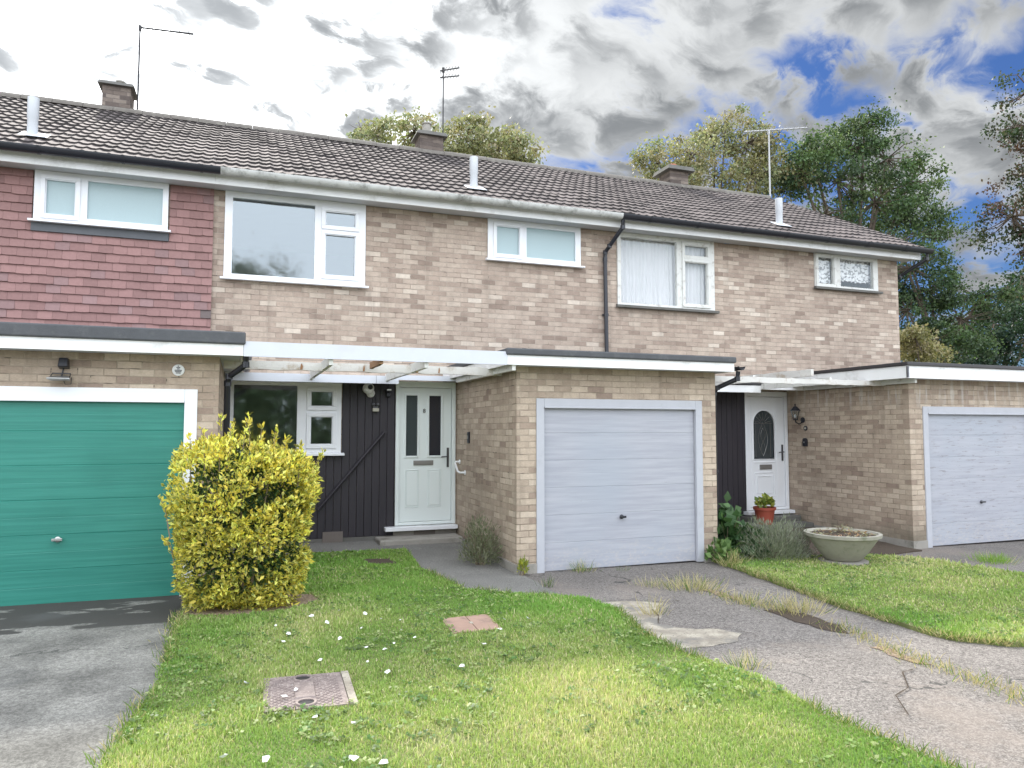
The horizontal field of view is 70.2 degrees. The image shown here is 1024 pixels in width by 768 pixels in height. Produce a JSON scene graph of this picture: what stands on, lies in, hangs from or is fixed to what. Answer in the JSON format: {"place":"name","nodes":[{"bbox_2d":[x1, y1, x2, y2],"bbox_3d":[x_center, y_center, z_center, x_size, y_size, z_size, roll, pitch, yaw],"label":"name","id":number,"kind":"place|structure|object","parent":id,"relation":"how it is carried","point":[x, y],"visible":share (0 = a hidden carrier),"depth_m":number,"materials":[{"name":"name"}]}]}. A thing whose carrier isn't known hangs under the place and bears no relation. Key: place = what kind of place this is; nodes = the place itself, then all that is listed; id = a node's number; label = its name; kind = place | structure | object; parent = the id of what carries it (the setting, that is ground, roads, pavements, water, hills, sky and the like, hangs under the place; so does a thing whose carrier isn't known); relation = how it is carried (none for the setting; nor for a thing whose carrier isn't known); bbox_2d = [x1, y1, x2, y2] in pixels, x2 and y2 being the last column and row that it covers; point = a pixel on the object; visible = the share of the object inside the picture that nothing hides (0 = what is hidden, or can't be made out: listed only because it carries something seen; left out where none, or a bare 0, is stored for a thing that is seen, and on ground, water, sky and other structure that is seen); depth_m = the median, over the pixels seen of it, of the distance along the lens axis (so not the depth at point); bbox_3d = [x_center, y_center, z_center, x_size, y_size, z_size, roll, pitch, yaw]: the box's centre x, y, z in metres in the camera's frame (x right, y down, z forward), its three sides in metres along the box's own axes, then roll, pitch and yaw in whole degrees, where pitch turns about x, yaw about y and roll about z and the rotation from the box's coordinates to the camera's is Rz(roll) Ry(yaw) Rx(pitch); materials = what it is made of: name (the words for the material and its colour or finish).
{"place":"outdoors","nodes":[
{"label":"outdoors","id":0,"kind":"place"},
{"bbox_2d":[0,595,182,767],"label":"driveway","id":1,"kind":"structure","parent":0,"point":[72,674],"depth_m":5.00,"materials":[{"name":"grey asphalt"}]},
{"bbox_2d":[219,540,555,593],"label":"path","id":2,"kind":"structure","parent":0,"point":[441,558],"depth_m":8.93,"materials":[{"name":"grey concrete"}]},
{"bbox_2d":[375,533,462,545],"bbox_3d":[-1.340,2.276,10.502,1.200,0.155,0.415,1,-4,-20],"label":"door step","id":3,"kind":"object","parent":2,"relation":"on","point":[418,539],"depth_m":10.38,"materials":[{"name":"concrete"}]},
{"bbox_2d":[454,510,503,564],"bbox_3d":[-0.397,1.884,9.062,0.599,0.719,0.801,1,-4,-20],"label":"weed bush","id":4,"kind":"object","parent":2,"relation":"on","point":[478,549],"visible":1,"depth_m":8.96,"materials":[{"name":"green plant"}]},
{"bbox_2d":[517,554,529,575],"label":"weed bush","id":5,"kind":"object","parent":2,"relation":"on","point":[522,561],"visible":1,"depth_m":8.47,"materials":[{"name":"green plant"}]},
{"bbox_2d":[0,0,1023,365],"label":"sky","id":6,"kind":"structure","parent":0,"point":[590,78],"materials":[{"name":"white"}]},
{"bbox_2d":[92,546,987,767],"bbox_3d":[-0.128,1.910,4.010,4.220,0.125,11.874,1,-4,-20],"label":"lawn","id":7,"kind":"structure","parent":0,"point":[446,726],"depth_m":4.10,"materials":[{"name":"green plant"}]},
{"bbox_2d":[84,605,191,767],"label":"edge grass","id":8,"kind":"structure","parent":7,"relation":"on","point":[173,617],"depth_m":4.26,"materials":[{"name":"plant"}]},
{"bbox_2d":[176,593,325,619],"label":"bare soil","id":9,"kind":"structure","parent":7,"relation":"on","point":[304,598],"depth_m":6.63,"materials":[{"name":"brown soil"}]},
{"bbox_2d":[158,412,325,612],"bbox_3d":[-2.513,1.204,6.869,1.433,1.888,1.084,1,-4,-20],"label":"variegated shrub","id":10,"kind":"object","parent":9,"relation":"on","point":[248,584],"visible":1,"depth_m":6.59,"materials":[{"name":"yellow plant"}]},
{"bbox_2d":[262,755,269,761],"bbox_3d":[-1.198,1.827,3.553,0.039,0.020,0.052,-16,19,-28],"label":"petal","id":11,"kind":"object","parent":7,"relation":"on","point":[265,758],"visible":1,"depth_m":3.56,"materials":[{"name":"white plant"}]},
{"bbox_2d":[263,671,357,713],"bbox_3d":[-1.271,1.933,4.556,0.556,0.060,0.644,1,-4,-20],"label":"manhole cover","id":12,"kind":"object","parent":7,"relation":"on","point":[337,688],"visible":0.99,"depth_m":4.53,"materials":[{"name":"metal"}]},
{"bbox_2d":[349,755,358,760],"bbox_3d":[-0.778,1.832,3.571,0.045,0.018,0.055,3,-4,-36],"label":"petal","id":13,"kind":"object","parent":7,"relation":"on","point":[353,757],"visible":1,"depth_m":3.58,"materials":[{"name":"white plant"}]},
{"bbox_2d":[360,558,395,564],"bbox_3d":[-1.630,2.180,8.969,0.449,0.017,0.465,1,-4,-20],"label":"worn patch","id":14,"kind":"object","parent":7,"relation":"on","point":[377,560],"visible":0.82,"depth_m":8.99,"materials":[{"name":"soil"}]},
{"bbox_2d":[379,759,387,763],"bbox_3d":[-0.620,1.831,3.526,0.042,0.018,0.052,-3,-5,40],"label":"petal","id":15,"kind":"object","parent":7,"relation":"on","point":[383,761],"visible":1,"depth_m":3.53,"materials":[{"name":"white plant"}]},
{"bbox_2d":[441,614,501,633],"bbox_3d":[-0.352,2.047,6.196,0.460,0.052,0.500,1,-4,-20],"label":"slab cover","id":16,"kind":"object","parent":7,"relation":"on","point":[473,622],"visible":0.74,"depth_m":6.18,"materials":[{"name":"concrete"}]},
{"bbox_2d":[416,539,1023,767],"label":"driveway","id":17,"kind":"structure","parent":0,"point":[846,673],"depth_m":5.49,"materials":[{"name":"grey asphalt"}]},
{"bbox_2d":[213,122,624,544],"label":"terraced house","id":18,"kind":"structure","parent":17,"relation":"on","point":[426,241],"depth_m":11.02,"materials":[{"name":"brick"}]},
{"bbox_2d":[230,381,344,455],"bbox_3d":[-3.151,0.487,10.182,1.595,1.035,0.145,1,-4,-20],"label":"window","id":19,"kind":"structure","parent":18,"relation":"in","point":[305,411],"depth_m":10.29,"materials":[{"name":"plastic"}]},
{"bbox_2d":[220,190,368,288],"bbox_3d":[-3.060,-2.040,10.388,2.020,1.245,0.145,1,-4,-20],"label":"window","id":20,"kind":"structure","parent":18,"relation":"in","point":[358,232],"depth_m":10.49,"materials":[{"name":"plastic"}]},
{"bbox_2d":[317,431,384,509],"bbox_3d":[-2.294,1.234,10.435,0.950,1.111,0.072,1,-4,-20],"label":"handrail","id":21,"kind":"object","parent":18,"relation":"attached to","point":[351,471],"visible":1,"depth_m":10.40,"materials":[{"name":"metal"}]},
{"bbox_2d":[363,383,374,396],"bbox_3d":[-2.058,0.086,10.514,0.192,0.206,0.214,1,-4,-20],"label":"security camera","id":22,"kind":"object","parent":18,"relation":"attached to","point":[368,389],"visible":0.99,"depth_m":10.44,"materials":[{"name":"white plastic"}]},
{"bbox_2d":[224,341,515,383],"bbox_3d":[-1.880,-0.195,9.186,3.270,0.254,2.852,1,-4,-20],"label":"canopy","id":23,"kind":"object","parent":18,"relation":"attached to","point":[421,358],"visible":0.97,"depth_m":8.22,"materials":[{"name":"paint"}]},
{"bbox_2d":[372,394,379,411],"bbox_3d":[-1.984,0.252,10.609,0.116,0.298,0.068,1,-4,-20],"label":"bulkhead lamp","id":24,"kind":"object","parent":18,"relation":"attached to","point":[375,408],"visible":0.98,"depth_m":10.58,"materials":[{"name":"black plastic"}]},
{"bbox_2d":[385,389,391,396],"bbox_3d":[-1.806,0.129,10.668,0.090,0.120,0.096,1,-4,-20],"label":"sensor light","id":25,"kind":"object","parent":18,"relation":"attached to","point":[388,393],"visible":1,"depth_m":10.65,"materials":[{"name":"black plastic"}]},
{"bbox_2d":[399,388,450,521],"bbox_3d":[-1.286,1.047,10.872,0.783,1.974,0.098,1,-4,-20],"label":"front door","id":26,"kind":"structure","parent":18,"relation":"in","point":[425,413],"depth_m":10.89,"materials":[{"name":"white plastic"}]},
{"bbox_2d":[440,66,458,150],"bbox_3d":[-1.347,-5.793,15.782,0.450,2.314,0.290,1,-4,-20],"label":"tv aerial","id":27,"kind":"object","parent":18,"relation":"attached to","point":[443,70],"visible":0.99,"depth_m":15.75,"materials":[{"name":"metal"}]},
{"bbox_2d":[485,218,584,267],"bbox_3d":[0.377,-2.245,11.675,1.690,0.675,0.145,1,-4,-20],"label":"window","id":28,"kind":"structure","parent":18,"relation":"in","point":[507,240],"depth_m":11.68,"materials":[{"name":"plastic"}]},
{"bbox_2d":[534,572,554,587],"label":"grass tuft","id":29,"kind":"object","parent":17,"relation":"on","point":[547,584],"visible":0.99,"depth_m":7.85,"materials":[{"name":"plant"}]},
{"bbox_2d":[569,559,604,573],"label":"grass tuft","id":30,"kind":"object","parent":17,"relation":"on","point":[579,567],"visible":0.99,"depth_m":8.74,"materials":[{"name":"plant"}]},
{"bbox_2d":[443,348,744,573],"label":"garage","id":31,"kind":"structure","parent":17,"relation":"on","point":[597,458],"depth_m":9.12,"materials":[{"name":"brick"}]},
{"bbox_2d":[454,459,465,474],"bbox_3d":[-0.769,1.221,10.707,0.087,0.213,0.348,1,-4,-20],"label":"grab rail","id":32,"kind":"object","parent":31,"relation":"attached to","point":[458,471],"visible":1,"depth_m":10.71,"materials":[{"name":"white plastic"}]},
{"bbox_2d":[467,432,469,442],"bbox_3d":[-0.626,0.766,10.431,0.030,0.160,0.080,1,-4,-20],"label":"key safe","id":33,"kind":"object","parent":31,"relation":"attached to","point":[468,437],"visible":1,"depth_m":10.40,"materials":[{"name":"black plastic"}]},
{"bbox_2d":[544,408,695,571],"bbox_3d":[1.375,1.287,9.117,2.140,1.953,0.078,1,-4,-20],"label":"garage door","id":34,"kind":"structure","parent":31,"relation":"in","point":[619,483],"depth_m":9.11,"materials":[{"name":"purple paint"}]},
{"bbox_2d":[627,593,674,616],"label":"grass tuft","id":35,"kind":"object","parent":17,"relation":"on","point":[658,609],"visible":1,"depth_m":6.71,"materials":[{"name":"beige plant"}]},
{"bbox_2d":[626,574,676,589],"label":"grass tuft","id":36,"kind":"object","parent":17,"relation":"on","point":[651,582],"visible":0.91,"depth_m":7.97,"materials":[{"name":"plant"}]},
{"bbox_2d":[601,601,741,647],"bbox_3d":[1.312,2.102,6.486,0.883,0.008,1.629,1,-4,-20],"label":"bare patch","id":37,"kind":"object","parent":17,"relation":"on","point":[690,638],"visible":0.52,"depth_m":6.12,"materials":[{"name":"concrete"}]},
{"bbox_2d":[646,570,733,594],"bbox_3d":[1.894,2.094,7.763,0.854,0.198,1.061,1,-4,-20],"label":"grass tuft","id":38,"kind":"object","parent":17,"relation":"on","point":[697,584],"visible":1,"depth_m":7.78,"materials":[{"name":"plant"}]},
{"bbox_2d":[704,589,741,598],"bbox_3d":[2.172,2.180,7.581,0.180,0.002,0.561,1,-4,-20],"label":"soil strip","id":39,"kind":"object","parent":17,"relation":"on","point":[715,593],"visible":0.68,"depth_m":7.59,"materials":[{"name":"brown soil"}]},
{"bbox_2d":[528,163,933,520],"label":"terraced house","id":40,"kind":"structure","parent":17,"relation":"on","point":[773,305],"depth_m":13.21,"materials":[{"name":"brick"}]},
{"bbox_2d":[621,238,674,305],"bbox_3d":[2.296,-1.911,12.508,1.190,1.200,0.049,1,-4,-20],"label":"net curtain","id":41,"kind":"object","parent":40,"relation":"hanging from","point":[647,271],"visible":0.81,"depth_m":12.52,"materials":[{"name":"white fabric"}]},
{"bbox_2d":[616,232,719,313],"bbox_3d":[2.665,-1.891,12.502,2.010,1.280,0.145,1,-4,-20],"label":"window","id":42,"kind":"structure","parent":40,"relation":"in","point":[680,258],"depth_m":12.60,"materials":[{"name":"paint"}]},
{"bbox_2d":[685,246,705,304],"bbox_3d":[3.172,-1.900,12.842,0.683,1.180,0.055,1,-4,-20],"label":"net curtain","id":43,"kind":"object","parent":40,"relation":"hanging from","point":[695,282],"visible":0.42,"depth_m":12.86,"materials":[{"name":"white fabric"}]},
{"bbox_2d":[747,397,784,507],"bbox_3d":[4.554,1.210,13.027,0.798,1.954,0.098,1,-4,-20],"label":"front door","id":44,"kind":"structure","parent":40,"relation":"in","point":[765,414],"depth_m":13.06,"materials":[{"name":"plastic"}]},
{"bbox_2d":[742,126,806,195],"bbox_3d":[6.803,-4.721,18.680,2.008,4.132,0.453,1,-4,-20],"label":"tv aerial","id":45,"kind":"object","parent":40,"relation":"attached to","point":[781,129],"visible":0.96,"depth_m":18.67,"materials":[{"name":"silver metal"}]},
{"bbox_2d":[715,369,916,392],"bbox_3d":[3.891,-0.048,11.379,3.380,0.262,2.796,1,-4,-20],"label":"canopy","id":46,"kind":"object","parent":40,"relation":"attached to","point":[784,380],"visible":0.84,"depth_m":11.06,"materials":[{"name":"paint"}]},
{"bbox_2d":[818,257,829,282],"bbox_3d":[5.860,-2.169,13.843,0.446,0.519,0.033,1,-4,-20],"label":"lace curtain","id":47,"kind":"object","parent":40,"relation":"hanging from","point":[822,265],"visible":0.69,"depth_m":13.87,"materials":[{"name":"white fabric"}]},
{"bbox_2d":[813,253,882,293],"bbox_3d":[6.389,-2.101,13.895,1.630,0.690,0.145,1,-4,-20],"label":"window","id":48,"kind":"structure","parent":40,"relation":"in","point":[835,285],"depth_m":13.83,"materials":[{"name":"paint"}]},
{"bbox_2d":[840,260,869,283],"bbox_3d":[6.577,-2.182,14.111,0.920,0.460,0.042,1,-4,-20],"label":"lace curtain","id":49,"kind":"object","parent":40,"relation":"hanging from","point":[856,274],"visible":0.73,"depth_m":14.13,"materials":[{"name":"white fabric"}]},
{"bbox_2d":[722,647,769,675],"bbox_3d":[1.696,1.955,5.227,0.420,0.140,0.446,-3,-4,37],"label":"grass tuft","id":50,"kind":"object","parent":17,"relation":"on","point":[744,662],"visible":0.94,"depth_m":5.20,"materials":[{"name":"plant"}]},
{"bbox_2d":[718,589,778,607],"bbox_3d":[2.386,2.081,7.215,0.744,0.157,0.578,1,-4,-20],"label":"grass tuft","id":51,"kind":"object","parent":17,"relation":"on","point":[749,596],"visible":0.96,"depth_m":7.21,"materials":[{"name":"beige plant"}]},
{"bbox_2d":[609,599,912,714],"bbox_3d":[1.885,2.066,5.990,0.968,0.013,3.324,2,-4,-32],"label":"tarmac crack","id":52,"kind":"object","parent":17,"relation":"on","point":[757,633],"visible":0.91,"depth_m":4.98,"materials":[{"name":"black asphalt"}]},
{"bbox_2d":[755,585,842,617],"bbox_3d":[2.670,2.044,6.880,0.869,0.196,0.693,1,-4,-20],"label":"grass tuft","id":53,"kind":"object","parent":17,"relation":"on","point":[804,609],"visible":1,"depth_m":6.85,"materials":[{"name":"plant"}]},
{"bbox_2d":[765,608,847,632],"bbox_3d":[2.660,2.115,6.520,0.304,0.003,0.900,1,-4,-20],"label":"soil strip","id":54,"kind":"object","parent":17,"relation":"on","point":[807,618],"visible":0.8,"depth_m":6.55,"materials":[{"name":"brown soil"}]},
{"bbox_2d":[739,525,921,557],"bbox_3d":[3.910,2.392,11.133,3.391,0.146,2.951,1,-4,-20],"label":"flower bed","id":55,"kind":"object","parent":17,"relation":"on","point":[879,547],"visible":0.16,"depth_m":10.52,"materials":[{"name":"soil"}]},
{"bbox_2d":[704,538,741,560],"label":"leafy plant","id":56,"kind":"object","parent":55,"relation":"on","point":[724,545],"visible":0.84,"depth_m":9.34,"materials":[{"name":"green plant"}]},
{"bbox_2d":[714,491,753,559],"bbox_3d":[2.875,1.889,9.745,0.671,0.915,0.708,1,-4,-20],"label":"leafy plant","id":57,"kind":"object","parent":55,"relation":"on","point":[729,522],"visible":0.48,"depth_m":9.66,"materials":[{"name":"green plant"}]},
{"bbox_2d":[735,527,770,556],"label":"leafy plant","id":58,"kind":"object","parent":55,"relation":"on","point":[754,542],"visible":0.42,"depth_m":9.54,"materials":[{"name":"green plant"}]},
{"bbox_2d":[739,514,813,528],"bbox_3d":[4.518,2.412,12.589,1.200,0.240,0.610,1,-4,-20],"label":"door step","id":59,"kind":"object","parent":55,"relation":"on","point":[780,517],"depth_m":12.62,"materials":[{"name":"concrete"}]},
{"bbox_2d":[753,506,775,524],"bbox_3d":[4.269,2.221,12.321,0.376,0.285,0.376,1,-4,-20],"label":"flower pot","id":60,"kind":"object","parent":59,"relation":"on","point":[768,512],"visible":0.91,"depth_m":12.19,"materials":[{"name":"ceramic"}]},
{"bbox_2d":[754,492,774,507],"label":"potted plant","id":61,"kind":"object","parent":60,"relation":"on","point":[765,500],"visible":0.94,"depth_m":12.28,"materials":[{"name":"green plant"}]},
{"bbox_2d":[736,512,819,561],"bbox_3d":[3.426,2.011,9.630,1.210,0.645,0.954,1,-4,-20],"label":"lavender bush","id":62,"kind":"object","parent":55,"relation":"on","point":[779,543],"visible":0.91,"depth_m":9.48,"materials":[{"name":"green plant"}]},
{"bbox_2d":[702,587,1023,706],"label":"verge grass","id":63,"kind":"structure","parent":17,"relation":"on","point":[926,655],"depth_m":5.41,"materials":[{"name":"plant"}]},
{"bbox_2d":[872,646,932,664],"bbox_3d":[2.930,2.052,5.510,0.147,0.001,0.492,1,-4,-14],"label":"soil strip","id":64,"kind":"object","parent":17,"relation":"on","point":[894,654],"visible":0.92,"depth_m":5.53,"materials":[{"name":"brown soil"}]},
{"bbox_2d":[786,362,1023,548],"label":"garage","id":65,"kind":"structure","parent":17,"relation":"on","point":[932,456],"depth_m":11.32,"materials":[{"name":"brick"}]},
{"bbox_2d":[790,404,804,423],"bbox_3d":[5.012,0.530,12.829,0.262,0.367,0.165,1,-4,-20],"label":"wall lantern","id":66,"kind":"object","parent":65,"relation":"attached to","point":[796,408],"depth_m":12.81,"materials":[{"name":"black plastic"}]},
{"bbox_2d":[802,438,807,445],"bbox_3d":[5.132,1.019,12.780,0.050,0.145,0.090,1,-4,-20],"label":"key safe","id":67,"kind":"object","parent":65,"relation":"attached to","point":[804,441],"visible":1,"depth_m":12.76,"materials":[{"name":"black plastic"}]},
{"bbox_2d":[928,414,1023,545],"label":"garage door","id":68,"kind":"structure","parent":65,"relation":"in","point":[977,461],"depth_m":11.27,"materials":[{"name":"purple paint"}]},
{"bbox_2d":[962,551,1020,565],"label":"grass tuft","id":69,"kind":"object","parent":17,"relation":"on","point":[1001,559],"visible":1,"depth_m":9.61,"materials":[{"name":"green plant"}]},
{"bbox_2d":[712,552,1023,646],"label":"lawn","id":70,"kind":"structure","parent":0,"point":[905,625],"depth_m":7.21,"materials":[{"name":"green plant"}]},
{"bbox_2d":[712,548,754,567],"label":"grass tuft","id":71,"kind":"object","parent":70,"relation":"on","point":[733,558],"visible":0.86,"depth_m":9.14,"materials":[{"name":"plant"}]},
{"bbox_2d":[804,527,882,565],"bbox_3d":[4.252,2.105,9.373,0.930,0.398,0.930,1,-4,-20],"label":"stone planter","id":72,"kind":"object","parent":70,"relation":"on","point":[833,547],"visible":0.9,"depth_m":9.12,"materials":[{"name":"stone"}]},
{"bbox_2d":[811,521,875,536],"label":"dried plant","id":73,"kind":"object","parent":72,"relation":"in","point":[840,530],"visible":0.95,"depth_m":9.36,"materials":[{"name":"brown plant"}]},
{"label":"ground","id":74,"kind":"structure","parent":0,"visible":0},
{"bbox_2d":[0,79,225,330],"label":"terraced house","id":75,"kind":"structure","parent":74,"relation":"on","point":[108,212],"depth_m":9.59,"materials":[{"name":"tile"}]},
{"bbox_2d":[27,170,170,232],"bbox_3d":[-5.349,-2.378,9.533,1.640,0.675,0.145,1,-4,-20],"label":"window","id":76,"kind":"structure","parent":75,"relation":"in","point":[59,197],"depth_m":9.54,"materials":[{"name":"plastic"}]},
{"bbox_2d":[136,25,193,108],"bbox_3d":[-6.500,-5.727,13.649,0.942,1.918,0.268,1,-4,-20],"label":"tv aerial","id":77,"kind":"object","parent":75,"relation":"attached to","point":[140,27],"visible":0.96,"depth_m":13.53,"materials":[{"name":"metal"}]},
{"bbox_2d":[0,322,251,605],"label":"garage","id":78,"kind":"structure","parent":74,"relation":"on","point":[86,454],"depth_m":7.11,"materials":[{"name":"brick"}]},
{"bbox_2d":[46,358,71,384],"bbox_3d":[-4.327,-0.125,6.981,0.194,0.258,0.158,1,-4,-20],"label":"floodlight","id":79,"kind":"object","parent":78,"relation":"attached to","point":[63,363],"visible":1,"depth_m":6.99,"materials":[{"name":"black plastic"}]},
{"bbox_2d":[0,401,183,605],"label":"garage door","id":80,"kind":"structure","parent":78,"relation":"in","point":[82,518],"depth_m":7.09,"materials":[{"name":"green paint"}]},
{"bbox_2d":[344,105,550,164],"bbox_3d":[-1.946,-2.591,21.955,6.324,11.692,3.965,1,-4,-20],"label":"maple tree","id":81,"kind":"object","parent":74,"relation":"on","point":[478,144],"visible":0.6,"depth_m":21.70,"materials":[{"name":"green plant"}]},
{"bbox_2d":[618,103,825,206],"bbox_3d":[8.157,-3.458,27.832,8.363,14.150,4.021,1,-4,-20],"label":"ash tree","id":82,"kind":"object","parent":74,"relation":"on","point":[753,174],"visible":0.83,"depth_m":27.60,"materials":[{"name":"green plant"}]},
{"bbox_2d":[757,88,988,265],"bbox_3d":[14.143,-3.815,28.852,9.873,14.993,4.889,1,-4,-20],"label":"oak tree","id":83,"kind":"object","parent":74,"relation":"on","point":[834,145],"visible":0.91,"depth_m":28.79,"materials":[{"name":"green plant"}]},
{"bbox_2d":[899,322,960,363],"bbox_3d":[13.098,0.654,23.139,3.079,5.371,2.425,1,-4,-20],"label":"birch tree","id":84,"kind":"object","parent":74,"relation":"on","point":[910,345],"visible":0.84,"depth_m":22.71,"materials":[{"name":"green plant"}]},
{"bbox_2d":[878,217,1023,363],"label":"broadleaf tree","id":85,"kind":"object","parent":74,"relation":"on","point":[952,333],"visible":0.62,"depth_m":27.11,"materials":[{"name":"green plant"}]},
{"bbox_2d":[902,263,1023,365],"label":"yew tree","id":86,"kind":"object","parent":74,"relation":"on","point":[1016,324],"visible":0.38,"depth_m":33.12,"materials":[{"name":"green plant"}]},
{"bbox_2d":[952,67,1023,305],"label":"beech tree","id":87,"kind":"object","parent":74,"relation":"on","point":[1015,131],"visible":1,"depth_m":17.50,"materials":[{"name":"green plant"}]}
]}

